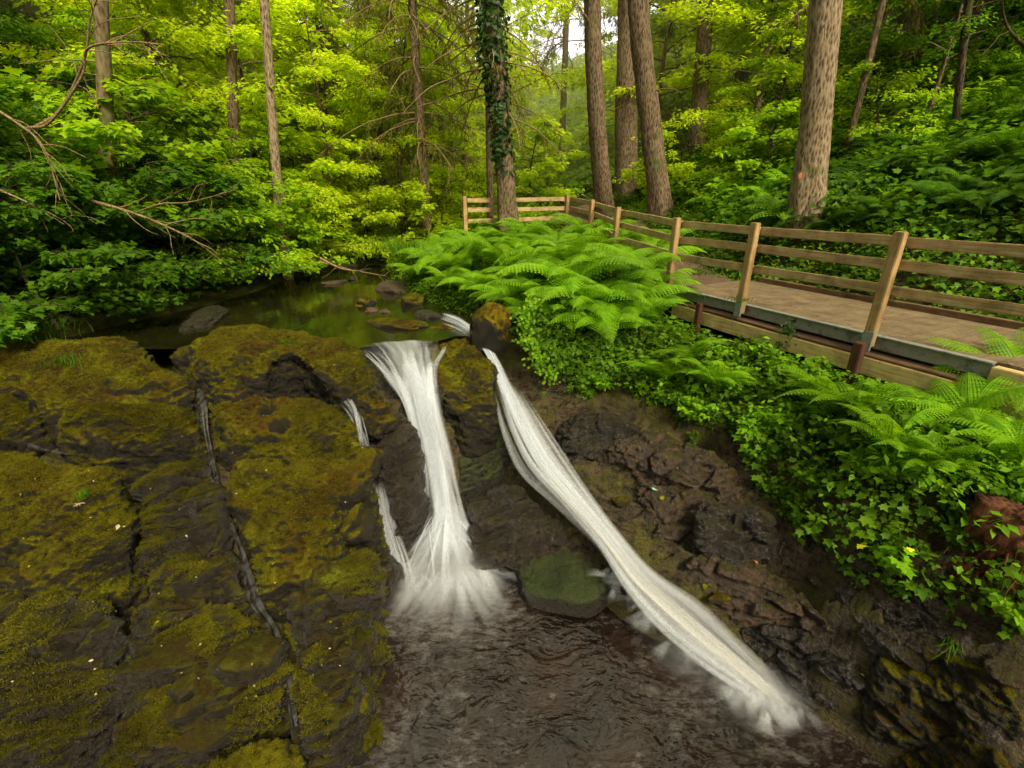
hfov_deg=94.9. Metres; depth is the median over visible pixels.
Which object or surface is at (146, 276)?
bush
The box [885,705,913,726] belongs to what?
stone
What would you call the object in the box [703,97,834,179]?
bush
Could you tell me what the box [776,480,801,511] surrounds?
leafy plant
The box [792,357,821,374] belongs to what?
leafy plant
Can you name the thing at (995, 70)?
fern
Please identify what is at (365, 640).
stone
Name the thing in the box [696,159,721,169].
fern
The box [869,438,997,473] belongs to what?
fern
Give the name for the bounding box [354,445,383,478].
stone
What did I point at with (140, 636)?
rock slab
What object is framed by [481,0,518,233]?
ivied tree
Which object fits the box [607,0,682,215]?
conifer
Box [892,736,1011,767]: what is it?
rock ledge
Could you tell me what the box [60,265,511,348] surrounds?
pool water
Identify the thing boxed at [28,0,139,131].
bare bough
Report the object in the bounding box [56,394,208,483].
rock slab
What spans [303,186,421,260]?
bush
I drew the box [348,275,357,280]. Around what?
stone
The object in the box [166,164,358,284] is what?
bush
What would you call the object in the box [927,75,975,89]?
fern
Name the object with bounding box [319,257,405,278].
fallen branch
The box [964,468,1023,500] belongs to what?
leafy plant
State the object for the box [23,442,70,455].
crack water
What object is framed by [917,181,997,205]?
fern
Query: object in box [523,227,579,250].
fern
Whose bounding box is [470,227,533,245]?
fern
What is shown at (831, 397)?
fern
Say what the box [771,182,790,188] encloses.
fern
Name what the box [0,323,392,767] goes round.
moss fuzz
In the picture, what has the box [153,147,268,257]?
young tree
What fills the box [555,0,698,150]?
broadleaf tree
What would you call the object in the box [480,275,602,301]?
fern
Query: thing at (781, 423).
leafy plant
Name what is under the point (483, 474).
boulder
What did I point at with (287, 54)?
broadleaf tree
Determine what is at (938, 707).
stone
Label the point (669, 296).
fern
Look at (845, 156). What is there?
fern
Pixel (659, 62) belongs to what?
conifer
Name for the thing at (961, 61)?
sapling
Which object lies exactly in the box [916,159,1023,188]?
fern
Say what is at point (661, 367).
fern
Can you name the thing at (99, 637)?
rock slab
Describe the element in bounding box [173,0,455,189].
broadleaf tree
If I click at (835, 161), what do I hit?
fern
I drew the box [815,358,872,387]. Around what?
leafy plant
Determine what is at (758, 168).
fern
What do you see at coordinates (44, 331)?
grass tuft
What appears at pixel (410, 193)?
bush
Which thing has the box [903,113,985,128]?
fern
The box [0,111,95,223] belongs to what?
bare bough
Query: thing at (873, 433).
fern
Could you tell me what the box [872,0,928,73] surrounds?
conifer
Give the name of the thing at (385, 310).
stone
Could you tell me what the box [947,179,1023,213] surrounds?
fern
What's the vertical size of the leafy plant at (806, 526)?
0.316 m
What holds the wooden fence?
on the ground at (642, 566)
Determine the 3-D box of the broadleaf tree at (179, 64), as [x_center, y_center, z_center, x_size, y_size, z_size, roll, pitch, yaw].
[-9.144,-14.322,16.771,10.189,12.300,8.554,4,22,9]
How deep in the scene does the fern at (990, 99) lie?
9.17 m
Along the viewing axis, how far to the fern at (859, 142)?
9.84 m
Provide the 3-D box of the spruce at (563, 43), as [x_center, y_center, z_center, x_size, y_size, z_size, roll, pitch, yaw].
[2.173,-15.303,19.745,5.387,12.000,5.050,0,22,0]
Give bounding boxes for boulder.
[365,347,444,416]
[365,411,434,569]
[381,554,406,610]
[419,321,499,458]
[455,426,512,503]
[459,483,566,579]
[469,301,511,360]
[515,547,616,617]
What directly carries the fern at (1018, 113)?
on the ground at (642, 566)
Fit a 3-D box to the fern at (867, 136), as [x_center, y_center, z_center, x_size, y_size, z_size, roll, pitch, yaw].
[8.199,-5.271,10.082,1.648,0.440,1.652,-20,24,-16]
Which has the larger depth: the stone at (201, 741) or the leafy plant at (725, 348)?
the leafy plant at (725, 348)
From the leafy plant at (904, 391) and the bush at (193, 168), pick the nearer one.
the leafy plant at (904, 391)
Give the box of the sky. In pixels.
[192,0,656,68]
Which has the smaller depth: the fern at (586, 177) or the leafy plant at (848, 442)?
the leafy plant at (848, 442)
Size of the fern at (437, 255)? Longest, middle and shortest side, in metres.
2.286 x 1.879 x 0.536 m
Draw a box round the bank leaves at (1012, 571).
[529,279,1023,639]
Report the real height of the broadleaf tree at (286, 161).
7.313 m
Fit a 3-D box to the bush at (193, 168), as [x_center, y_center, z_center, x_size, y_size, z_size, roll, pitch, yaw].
[-6.811,-3.115,9.184,4.118,2.716,4.004,14,26,31]
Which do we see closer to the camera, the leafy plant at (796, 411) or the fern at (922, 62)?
the leafy plant at (796, 411)
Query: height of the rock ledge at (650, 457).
1.038 m
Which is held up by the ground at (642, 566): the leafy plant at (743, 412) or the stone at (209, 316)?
the leafy plant at (743, 412)
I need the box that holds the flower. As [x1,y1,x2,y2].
[857,543,866,548]
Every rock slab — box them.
[0,337,196,447]
[0,396,56,458]
[0,450,149,627]
[0,590,128,767]
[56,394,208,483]
[101,664,299,767]
[123,596,257,712]
[129,460,253,616]
[171,324,398,440]
[209,396,363,471]
[211,737,308,767]
[224,458,390,643]
[285,550,392,767]
[316,692,380,767]
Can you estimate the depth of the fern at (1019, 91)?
9.28 m
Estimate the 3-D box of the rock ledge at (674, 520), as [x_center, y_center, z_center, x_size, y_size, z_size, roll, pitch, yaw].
[2.019,1.626,5.626,1.133,0.959,0.578,8,23,19]
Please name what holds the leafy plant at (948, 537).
on the ground at (642, 566)
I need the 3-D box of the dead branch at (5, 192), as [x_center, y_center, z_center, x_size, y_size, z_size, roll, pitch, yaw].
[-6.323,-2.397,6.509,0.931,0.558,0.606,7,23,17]
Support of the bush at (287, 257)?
on the ground at (642, 566)
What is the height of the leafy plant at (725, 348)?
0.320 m
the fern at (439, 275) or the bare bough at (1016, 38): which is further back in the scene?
the fern at (439, 275)
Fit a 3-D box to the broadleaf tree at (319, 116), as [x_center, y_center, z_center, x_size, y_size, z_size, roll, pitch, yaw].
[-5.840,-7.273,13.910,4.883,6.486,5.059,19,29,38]
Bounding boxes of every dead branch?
[0,189,104,231]
[79,195,232,267]
[132,180,246,215]
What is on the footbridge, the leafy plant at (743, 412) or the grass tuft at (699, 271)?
the grass tuft at (699, 271)
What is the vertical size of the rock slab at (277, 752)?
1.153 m
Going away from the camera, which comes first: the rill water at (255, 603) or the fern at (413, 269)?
the rill water at (255, 603)
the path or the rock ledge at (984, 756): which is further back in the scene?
the path
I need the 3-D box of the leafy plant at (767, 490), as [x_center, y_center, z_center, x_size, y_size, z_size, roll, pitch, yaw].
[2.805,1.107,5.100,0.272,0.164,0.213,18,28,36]
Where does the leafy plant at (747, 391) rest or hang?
on the ground at (642, 566)
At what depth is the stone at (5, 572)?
4.23 m
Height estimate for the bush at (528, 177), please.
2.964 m
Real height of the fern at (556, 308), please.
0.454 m
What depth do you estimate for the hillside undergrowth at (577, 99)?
26.25 m
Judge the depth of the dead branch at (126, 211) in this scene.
7.50 m
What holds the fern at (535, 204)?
on the ground at (642, 566)
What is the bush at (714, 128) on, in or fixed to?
on the ground at (642, 566)
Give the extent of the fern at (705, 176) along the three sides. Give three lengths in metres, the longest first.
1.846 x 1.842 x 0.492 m
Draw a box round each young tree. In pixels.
[0,87,118,203]
[0,102,71,261]
[45,123,194,271]
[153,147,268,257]
[215,119,310,238]
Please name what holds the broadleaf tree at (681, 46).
on the ground at (642, 566)
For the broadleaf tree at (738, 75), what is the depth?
17.59 m
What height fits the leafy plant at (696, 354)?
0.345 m
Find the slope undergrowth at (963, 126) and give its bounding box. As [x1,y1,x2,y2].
[637,0,1023,242]
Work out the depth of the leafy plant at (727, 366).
6.15 m
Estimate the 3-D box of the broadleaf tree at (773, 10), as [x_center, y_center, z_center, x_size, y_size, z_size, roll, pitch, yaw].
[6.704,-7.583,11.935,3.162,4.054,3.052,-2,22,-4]
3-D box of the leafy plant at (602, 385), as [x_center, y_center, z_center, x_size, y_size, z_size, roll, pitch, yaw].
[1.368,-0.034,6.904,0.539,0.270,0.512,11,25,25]
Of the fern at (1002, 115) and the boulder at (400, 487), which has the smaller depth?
the boulder at (400, 487)
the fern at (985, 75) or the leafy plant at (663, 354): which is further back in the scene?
the fern at (985, 75)
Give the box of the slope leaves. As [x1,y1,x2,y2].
[680,196,1023,321]
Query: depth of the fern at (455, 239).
10.84 m
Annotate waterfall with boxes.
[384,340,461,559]
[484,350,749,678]
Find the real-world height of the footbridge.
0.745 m
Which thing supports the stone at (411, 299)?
on the ground at (642, 566)
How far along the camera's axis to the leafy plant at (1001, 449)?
3.92 m
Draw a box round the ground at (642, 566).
[0,0,1023,767]
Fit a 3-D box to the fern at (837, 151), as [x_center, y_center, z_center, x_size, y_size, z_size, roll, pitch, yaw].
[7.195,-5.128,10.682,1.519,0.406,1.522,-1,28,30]
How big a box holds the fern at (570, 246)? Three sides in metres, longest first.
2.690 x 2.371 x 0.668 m
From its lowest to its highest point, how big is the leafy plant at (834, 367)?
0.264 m
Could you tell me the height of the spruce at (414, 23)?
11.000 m
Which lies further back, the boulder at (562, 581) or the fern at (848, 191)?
the fern at (848, 191)
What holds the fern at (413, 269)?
on the ground at (642, 566)
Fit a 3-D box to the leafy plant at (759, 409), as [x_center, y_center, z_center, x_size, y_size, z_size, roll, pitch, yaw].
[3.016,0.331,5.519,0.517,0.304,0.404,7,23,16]
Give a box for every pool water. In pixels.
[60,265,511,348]
[352,533,884,767]
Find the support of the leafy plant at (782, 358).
on the ground at (642, 566)
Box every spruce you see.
[298,0,436,232]
[315,0,485,237]
[384,0,596,224]
[507,0,617,161]
[781,0,983,155]
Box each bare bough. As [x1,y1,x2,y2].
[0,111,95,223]
[26,21,170,128]
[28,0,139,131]
[975,0,1023,60]
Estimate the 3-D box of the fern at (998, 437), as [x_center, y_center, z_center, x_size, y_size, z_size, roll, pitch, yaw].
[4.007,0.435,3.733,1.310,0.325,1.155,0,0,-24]
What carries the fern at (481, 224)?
on the ground at (642, 566)
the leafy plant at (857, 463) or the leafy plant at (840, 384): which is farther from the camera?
the leafy plant at (840, 384)
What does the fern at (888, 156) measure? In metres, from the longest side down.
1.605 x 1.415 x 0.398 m
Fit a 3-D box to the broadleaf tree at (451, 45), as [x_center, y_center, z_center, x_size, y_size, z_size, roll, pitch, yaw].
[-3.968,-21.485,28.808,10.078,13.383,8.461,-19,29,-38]
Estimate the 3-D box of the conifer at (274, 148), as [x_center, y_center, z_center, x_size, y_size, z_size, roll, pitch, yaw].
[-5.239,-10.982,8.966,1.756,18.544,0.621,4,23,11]
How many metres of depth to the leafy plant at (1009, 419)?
4.09 m
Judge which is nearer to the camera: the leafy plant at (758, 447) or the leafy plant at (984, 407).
the leafy plant at (984, 407)
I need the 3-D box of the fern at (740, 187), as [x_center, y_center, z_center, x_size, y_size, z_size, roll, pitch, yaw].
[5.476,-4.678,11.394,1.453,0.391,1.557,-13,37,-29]
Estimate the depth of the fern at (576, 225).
11.30 m
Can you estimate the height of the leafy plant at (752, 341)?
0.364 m
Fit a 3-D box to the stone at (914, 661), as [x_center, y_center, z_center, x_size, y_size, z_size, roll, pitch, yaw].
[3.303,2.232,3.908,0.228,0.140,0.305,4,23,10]
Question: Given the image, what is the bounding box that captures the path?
[553,204,736,286]
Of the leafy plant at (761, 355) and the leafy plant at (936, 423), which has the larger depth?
the leafy plant at (761, 355)
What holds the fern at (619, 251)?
on the ground at (642, 566)
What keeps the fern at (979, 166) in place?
on the ground at (642, 566)
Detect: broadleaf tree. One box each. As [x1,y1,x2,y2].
[0,0,257,133]
[0,9,71,49]
[7,0,214,79]
[20,0,261,90]
[24,0,212,196]
[40,0,377,196]
[115,0,301,120]
[145,0,394,165]
[164,0,448,157]
[172,12,322,83]
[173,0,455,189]
[214,1,349,128]
[239,0,411,241]
[239,1,412,200]
[286,0,449,120]
[305,0,484,218]
[317,0,481,238]
[327,0,585,206]
[336,0,564,198]
[390,53,495,217]
[394,0,516,176]
[395,0,515,108]
[433,0,535,162]
[451,3,528,72]
[481,0,561,120]
[537,0,763,130]
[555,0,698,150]
[604,0,744,92]
[650,0,874,94]
[651,0,807,96]
[656,0,853,129]
[713,0,853,153]
[720,0,940,97]
[833,0,1023,111]
[913,0,1023,69]
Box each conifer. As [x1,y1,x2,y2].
[19,0,117,238]
[158,5,172,65]
[223,0,240,203]
[259,0,293,279]
[370,18,392,175]
[415,9,434,160]
[565,0,623,220]
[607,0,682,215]
[614,0,639,197]
[656,13,666,106]
[687,0,738,157]
[753,2,766,56]
[779,13,804,58]
[786,0,842,229]
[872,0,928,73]
[949,0,984,56]
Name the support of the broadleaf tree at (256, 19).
on the ground at (642, 566)
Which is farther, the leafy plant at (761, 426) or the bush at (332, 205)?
the bush at (332, 205)
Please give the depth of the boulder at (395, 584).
5.54 m
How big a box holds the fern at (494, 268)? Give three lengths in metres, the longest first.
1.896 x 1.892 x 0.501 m
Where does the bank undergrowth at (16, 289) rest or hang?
on the ground at (642, 566)
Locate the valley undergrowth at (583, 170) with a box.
[5,30,1023,275]
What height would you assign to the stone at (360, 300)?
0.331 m
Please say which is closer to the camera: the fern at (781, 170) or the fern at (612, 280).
the fern at (612, 280)
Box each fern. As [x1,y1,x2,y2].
[376,238,436,259]
[385,258,449,275]
[394,233,475,273]
[417,266,468,287]
[429,243,487,271]
[434,267,510,292]
[435,228,472,237]
[439,230,493,256]
[446,226,494,234]
[450,220,495,228]
[454,231,532,265]
[465,268,545,306]
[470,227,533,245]
[478,248,588,279]
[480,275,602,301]
[483,235,557,252]
[490,247,653,297]
[491,227,617,268]
[496,217,569,237]
[497,295,561,323]
[521,267,642,312]
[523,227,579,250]
[523,279,654,319]
[525,202,560,206]
[526,186,547,194]
[530,294,598,330]
[545,241,663,284]
[546,213,611,236]
[548,288,659,347]
[555,231,635,255]
[564,180,592,187]
[565,241,709,283]
[573,272,663,315]
[574,217,636,241]
[575,173,591,178]
[579,255,674,295]
[580,298,693,330]
[583,221,670,240]
[584,272,697,330]
[589,231,659,248]
[603,264,702,295]
[610,228,693,256]
[612,358,711,380]
[632,281,704,307]
[645,337,735,359]
[670,355,764,386]
[683,191,738,204]
[685,170,745,183]
[686,170,739,191]
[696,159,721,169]
[706,178,749,196]
[715,148,768,164]
[727,156,764,168]
[728,163,765,175]
[740,180,788,201]
[742,190,845,224]
[750,201,786,218]
[760,169,790,187]
[762,152,794,159]
[766,168,792,175]
[767,155,794,170]
[767,365,868,421]
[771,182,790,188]
[771,378,937,417]
[772,209,864,230]
[778,159,875,188]
[784,153,857,173]
[791,146,861,170]
[810,196,908,228]
[827,154,926,188]
[828,164,867,179]
[828,172,876,194]
[828,399,976,472]
[829,159,863,171]
[829,162,865,170]
[831,130,888,141]
[834,91,896,116]
[840,138,869,152]
[841,138,922,158]
[850,195,912,217]
[854,150,927,172]
[857,122,944,146]
[861,108,893,119]
[869,145,974,171]
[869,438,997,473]
[875,126,947,148]
[882,60,932,71]
[885,158,947,179]
[885,372,1023,436]
[898,180,1013,213]
[900,111,949,133]
[901,101,952,124]
[902,55,949,70]
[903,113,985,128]
[908,133,983,155]
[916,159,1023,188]
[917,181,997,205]
[920,71,955,90]
[921,417,1023,458]
[922,325,1023,416]
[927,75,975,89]
[938,193,1023,217]
[943,138,1023,163]
[946,77,1017,88]
[946,94,1023,122]
[946,124,1023,159]
[946,128,1023,154]
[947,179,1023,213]
[949,52,1023,78]
[950,80,1003,89]
[950,158,1009,177]
[957,83,1023,120]
[960,97,1009,115]
[964,91,1013,110]
[965,61,1023,78]
[967,72,1023,96]
[970,67,1008,82]
[978,173,1023,199]
[983,104,1021,130]
[989,106,1023,128]
[996,86,1023,97]
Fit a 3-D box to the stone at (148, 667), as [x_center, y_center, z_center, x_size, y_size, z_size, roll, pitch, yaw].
[-3.021,2.433,4.184,1.019,0.325,0.604,-9,24,-21]
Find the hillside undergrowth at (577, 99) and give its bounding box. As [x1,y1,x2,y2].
[55,0,871,204]
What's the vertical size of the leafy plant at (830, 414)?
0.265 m
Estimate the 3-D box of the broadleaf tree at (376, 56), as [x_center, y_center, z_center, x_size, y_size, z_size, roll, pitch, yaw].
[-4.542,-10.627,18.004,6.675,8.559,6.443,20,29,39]
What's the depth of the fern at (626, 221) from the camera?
11.03 m
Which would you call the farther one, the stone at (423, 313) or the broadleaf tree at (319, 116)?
the broadleaf tree at (319, 116)
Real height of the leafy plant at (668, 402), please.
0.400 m
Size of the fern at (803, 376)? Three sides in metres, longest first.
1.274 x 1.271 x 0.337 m
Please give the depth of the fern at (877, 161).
8.69 m
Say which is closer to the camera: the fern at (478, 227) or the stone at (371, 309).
the stone at (371, 309)
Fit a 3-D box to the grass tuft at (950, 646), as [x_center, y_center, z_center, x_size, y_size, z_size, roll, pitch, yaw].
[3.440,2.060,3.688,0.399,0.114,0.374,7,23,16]
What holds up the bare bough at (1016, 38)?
on the ground at (642, 566)
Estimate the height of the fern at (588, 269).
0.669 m
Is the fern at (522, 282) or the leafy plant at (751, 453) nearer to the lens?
the leafy plant at (751, 453)
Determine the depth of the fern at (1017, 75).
10.24 m
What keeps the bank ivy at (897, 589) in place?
on the ground at (642, 566)
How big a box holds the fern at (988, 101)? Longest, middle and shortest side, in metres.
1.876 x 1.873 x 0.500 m
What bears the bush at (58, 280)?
on the ground at (642, 566)
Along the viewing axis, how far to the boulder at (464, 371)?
6.75 m
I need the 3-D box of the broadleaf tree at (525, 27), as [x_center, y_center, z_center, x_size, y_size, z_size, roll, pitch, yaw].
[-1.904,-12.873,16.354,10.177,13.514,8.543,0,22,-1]
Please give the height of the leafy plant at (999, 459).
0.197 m
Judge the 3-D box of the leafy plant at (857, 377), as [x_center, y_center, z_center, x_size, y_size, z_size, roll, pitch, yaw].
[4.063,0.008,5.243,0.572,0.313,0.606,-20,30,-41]
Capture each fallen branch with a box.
[313,262,356,279]
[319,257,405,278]
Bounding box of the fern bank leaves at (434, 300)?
[386,224,648,336]
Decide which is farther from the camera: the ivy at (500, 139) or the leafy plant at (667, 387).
the ivy at (500, 139)
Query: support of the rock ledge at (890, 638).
on the ground at (642, 566)
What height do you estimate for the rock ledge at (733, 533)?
1.090 m
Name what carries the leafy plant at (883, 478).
on the ground at (642, 566)
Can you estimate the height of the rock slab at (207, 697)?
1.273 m
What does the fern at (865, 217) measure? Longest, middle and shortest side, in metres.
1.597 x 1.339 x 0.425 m
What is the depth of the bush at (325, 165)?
12.93 m
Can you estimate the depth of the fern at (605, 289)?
6.92 m
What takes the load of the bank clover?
on the ground at (642, 566)
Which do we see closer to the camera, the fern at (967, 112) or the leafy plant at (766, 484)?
the leafy plant at (766, 484)
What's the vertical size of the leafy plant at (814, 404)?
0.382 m
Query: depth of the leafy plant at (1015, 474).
3.71 m
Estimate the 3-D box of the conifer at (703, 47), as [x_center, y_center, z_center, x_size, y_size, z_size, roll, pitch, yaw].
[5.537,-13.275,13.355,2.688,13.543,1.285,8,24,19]
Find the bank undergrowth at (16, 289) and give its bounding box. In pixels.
[0,0,340,326]
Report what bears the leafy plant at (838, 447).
on the ground at (642, 566)
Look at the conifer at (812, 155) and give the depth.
7.74 m
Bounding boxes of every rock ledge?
[556,411,639,462]
[607,430,745,505]
[636,484,729,541]
[684,500,778,574]
[685,554,834,643]
[741,624,866,714]
[827,570,948,673]
[860,653,1023,753]
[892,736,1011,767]
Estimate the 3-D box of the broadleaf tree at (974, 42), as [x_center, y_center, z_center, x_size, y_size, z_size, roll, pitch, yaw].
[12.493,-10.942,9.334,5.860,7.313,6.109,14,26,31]
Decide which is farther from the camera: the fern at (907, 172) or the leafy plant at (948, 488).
the fern at (907, 172)
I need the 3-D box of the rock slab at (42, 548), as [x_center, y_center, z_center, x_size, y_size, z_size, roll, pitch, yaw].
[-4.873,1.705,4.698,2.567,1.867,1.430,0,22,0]
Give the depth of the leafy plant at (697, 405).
5.87 m
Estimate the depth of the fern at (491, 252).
9.46 m
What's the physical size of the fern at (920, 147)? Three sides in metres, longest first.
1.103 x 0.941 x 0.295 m
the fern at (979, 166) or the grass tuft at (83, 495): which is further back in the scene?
the fern at (979, 166)
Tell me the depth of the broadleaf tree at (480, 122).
17.11 m
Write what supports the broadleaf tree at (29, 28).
on the ground at (642, 566)
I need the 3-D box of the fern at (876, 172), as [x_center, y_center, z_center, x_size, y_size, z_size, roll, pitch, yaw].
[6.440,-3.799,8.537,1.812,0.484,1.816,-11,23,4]
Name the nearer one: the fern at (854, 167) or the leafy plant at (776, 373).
the leafy plant at (776, 373)
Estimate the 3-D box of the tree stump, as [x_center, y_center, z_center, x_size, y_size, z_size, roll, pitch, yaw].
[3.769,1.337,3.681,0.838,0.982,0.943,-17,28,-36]
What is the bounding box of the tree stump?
[912,486,1023,618]
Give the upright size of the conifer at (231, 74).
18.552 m
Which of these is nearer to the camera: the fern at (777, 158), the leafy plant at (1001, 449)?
the leafy plant at (1001, 449)
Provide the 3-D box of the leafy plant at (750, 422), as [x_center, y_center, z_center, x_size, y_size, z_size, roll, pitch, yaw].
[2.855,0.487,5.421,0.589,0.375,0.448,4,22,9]
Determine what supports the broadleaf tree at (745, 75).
on the ground at (642, 566)
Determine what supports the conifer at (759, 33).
on the ground at (642, 566)
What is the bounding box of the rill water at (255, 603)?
[192,386,297,727]
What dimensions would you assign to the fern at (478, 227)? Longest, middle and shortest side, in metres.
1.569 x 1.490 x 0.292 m
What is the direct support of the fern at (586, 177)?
on the ground at (642, 566)
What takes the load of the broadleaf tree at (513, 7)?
on the ground at (642, 566)
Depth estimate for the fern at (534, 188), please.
18.20 m
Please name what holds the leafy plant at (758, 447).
on the ground at (642, 566)
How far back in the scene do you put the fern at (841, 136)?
10.66 m
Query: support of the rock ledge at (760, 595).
on the ground at (642, 566)
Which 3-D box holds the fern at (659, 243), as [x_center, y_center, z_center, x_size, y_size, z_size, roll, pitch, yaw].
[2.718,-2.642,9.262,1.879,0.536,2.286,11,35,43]
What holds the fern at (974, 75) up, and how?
on the ground at (642, 566)
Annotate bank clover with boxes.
[532,299,1023,633]
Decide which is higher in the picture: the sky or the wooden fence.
the sky
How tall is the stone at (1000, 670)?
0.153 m
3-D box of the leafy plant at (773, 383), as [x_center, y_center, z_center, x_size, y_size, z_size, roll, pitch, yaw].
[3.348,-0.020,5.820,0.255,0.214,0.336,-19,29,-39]
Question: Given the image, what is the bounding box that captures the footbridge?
[671,277,1023,420]
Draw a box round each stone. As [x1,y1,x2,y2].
[0,567,15,592]
[111,635,229,693]
[136,719,241,766]
[178,305,229,331]
[206,633,289,686]
[321,279,346,284]
[339,502,376,545]
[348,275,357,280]
[348,626,377,679]
[353,295,375,306]
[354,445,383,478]
[365,307,377,311]
[366,318,429,329]
[375,280,410,292]
[379,308,389,312]
[401,293,424,305]
[413,309,440,318]
[612,496,629,506]
[708,590,730,604]
[807,574,823,586]
[853,547,883,572]
[872,709,893,727]
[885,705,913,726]
[896,645,926,671]
[921,695,948,713]
[953,701,984,726]
[984,653,1023,688]
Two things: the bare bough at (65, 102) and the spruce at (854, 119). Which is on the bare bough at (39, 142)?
the bare bough at (65, 102)
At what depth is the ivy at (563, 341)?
6.97 m
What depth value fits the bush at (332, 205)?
12.29 m
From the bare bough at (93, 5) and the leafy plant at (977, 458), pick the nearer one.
the leafy plant at (977, 458)
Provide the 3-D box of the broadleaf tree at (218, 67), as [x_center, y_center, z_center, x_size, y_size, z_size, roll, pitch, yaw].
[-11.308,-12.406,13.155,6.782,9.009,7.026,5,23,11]
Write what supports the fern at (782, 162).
on the ground at (642, 566)
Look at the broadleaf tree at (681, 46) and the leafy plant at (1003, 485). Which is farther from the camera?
the broadleaf tree at (681, 46)
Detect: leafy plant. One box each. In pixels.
[588,372,621,390]
[614,366,654,392]
[626,351,663,381]
[642,350,668,378]
[642,372,672,382]
[651,376,694,407]
[651,384,686,402]
[652,380,680,392]
[660,352,677,362]
[670,391,714,422]
[683,337,718,359]
[683,395,726,418]
[685,349,730,376]
[685,370,726,385]
[704,383,744,402]
[706,344,750,360]
[715,378,750,391]
[719,403,762,429]
[720,344,775,374]
[729,410,750,418]
[732,434,777,463]
[733,384,760,403]
[735,333,766,357]
[736,407,786,441]
[741,381,767,394]
[745,341,789,366]
[745,399,786,423]
[748,396,773,411]
[748,403,777,431]
[749,344,780,361]
[750,405,780,427]
[753,432,783,460]
[754,473,777,491]
[761,477,782,493]
[763,349,798,376]
[763,358,798,375]
[769,403,803,431]
[770,377,794,389]
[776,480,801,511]
[777,400,804,418]
[787,505,824,536]
[789,358,829,384]
[789,459,832,485]
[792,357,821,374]
[793,436,821,457]
[796,378,832,408]
[801,360,843,377]
[802,419,848,440]
[806,398,855,422]
[806,399,855,428]
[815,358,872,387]
[826,384,885,396]
[827,433,854,449]
[831,377,851,393]
[832,426,865,449]
[833,401,900,446]
[835,441,905,474]
[849,373,907,391]
[850,427,937,481]
[859,409,917,446]
[861,380,922,402]
[863,520,920,579]
[869,460,909,483]
[871,381,943,419]
[876,378,934,399]
[882,403,919,426]
[888,392,954,431]
[893,437,990,496]
[896,458,986,491]
[911,399,975,438]
[917,411,992,433]
[927,507,991,550]
[930,407,991,427]
[934,394,1006,424]
[937,495,1021,538]
[938,445,989,469]
[938,516,973,551]
[948,440,1023,491]
[956,395,1022,426]
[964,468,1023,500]
[973,434,1021,460]
[973,449,1023,481]
[980,587,1023,634]
[983,452,1021,471]
[987,407,1023,431]
[990,471,1023,505]
[1013,483,1023,504]
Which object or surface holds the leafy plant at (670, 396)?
on the ground at (642, 566)
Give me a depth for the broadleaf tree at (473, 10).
25.69 m
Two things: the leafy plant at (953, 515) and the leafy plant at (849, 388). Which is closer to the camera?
the leafy plant at (953, 515)
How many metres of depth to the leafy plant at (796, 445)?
4.90 m
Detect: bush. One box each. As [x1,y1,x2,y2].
[0,63,295,243]
[0,95,119,250]
[0,157,187,330]
[0,173,252,305]
[0,261,93,347]
[63,150,304,290]
[115,111,328,241]
[119,164,319,279]
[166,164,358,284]
[207,111,371,240]
[243,186,370,272]
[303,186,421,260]
[338,176,470,256]
[384,168,486,241]
[431,162,537,223]
[467,117,589,204]
[611,107,742,187]
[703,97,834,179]
[794,59,968,146]
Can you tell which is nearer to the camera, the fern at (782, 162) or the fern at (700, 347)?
the fern at (700, 347)
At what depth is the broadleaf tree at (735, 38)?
14.01 m
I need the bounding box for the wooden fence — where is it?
[462,195,1023,350]
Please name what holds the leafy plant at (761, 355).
on the ground at (642, 566)
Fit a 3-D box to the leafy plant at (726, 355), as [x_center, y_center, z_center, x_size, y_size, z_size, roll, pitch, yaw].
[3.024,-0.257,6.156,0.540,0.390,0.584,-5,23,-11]
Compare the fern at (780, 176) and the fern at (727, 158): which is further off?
the fern at (727, 158)
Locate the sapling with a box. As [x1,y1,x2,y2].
[949,0,972,134]
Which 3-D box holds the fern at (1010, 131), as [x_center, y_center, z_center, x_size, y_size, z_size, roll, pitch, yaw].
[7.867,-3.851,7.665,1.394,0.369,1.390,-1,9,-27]
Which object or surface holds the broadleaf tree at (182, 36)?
on the ground at (642, 566)
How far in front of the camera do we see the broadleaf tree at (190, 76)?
11.50 m
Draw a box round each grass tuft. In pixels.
[4,315,93,345]
[26,351,97,375]
[73,486,92,500]
[280,338,293,343]
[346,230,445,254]
[687,263,715,275]
[724,296,756,302]
[926,635,965,662]
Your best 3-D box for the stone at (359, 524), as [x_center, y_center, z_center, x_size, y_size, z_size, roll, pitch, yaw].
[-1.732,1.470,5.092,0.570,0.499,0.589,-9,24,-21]
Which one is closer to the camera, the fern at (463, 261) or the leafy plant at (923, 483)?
the leafy plant at (923, 483)
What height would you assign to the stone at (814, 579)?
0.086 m
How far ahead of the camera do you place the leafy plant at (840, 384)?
5.30 m
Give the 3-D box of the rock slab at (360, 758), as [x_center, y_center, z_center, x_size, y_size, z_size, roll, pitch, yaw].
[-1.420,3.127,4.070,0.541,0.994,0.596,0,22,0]
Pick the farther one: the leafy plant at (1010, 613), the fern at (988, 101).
the fern at (988, 101)
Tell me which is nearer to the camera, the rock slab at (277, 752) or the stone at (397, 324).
the rock slab at (277, 752)
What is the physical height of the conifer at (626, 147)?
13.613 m
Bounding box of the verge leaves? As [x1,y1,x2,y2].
[406,123,1023,308]
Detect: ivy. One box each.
[473,0,521,178]
[498,287,680,400]
[509,290,563,385]
[542,318,1023,636]
[773,317,803,364]
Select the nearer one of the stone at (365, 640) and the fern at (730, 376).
the stone at (365, 640)

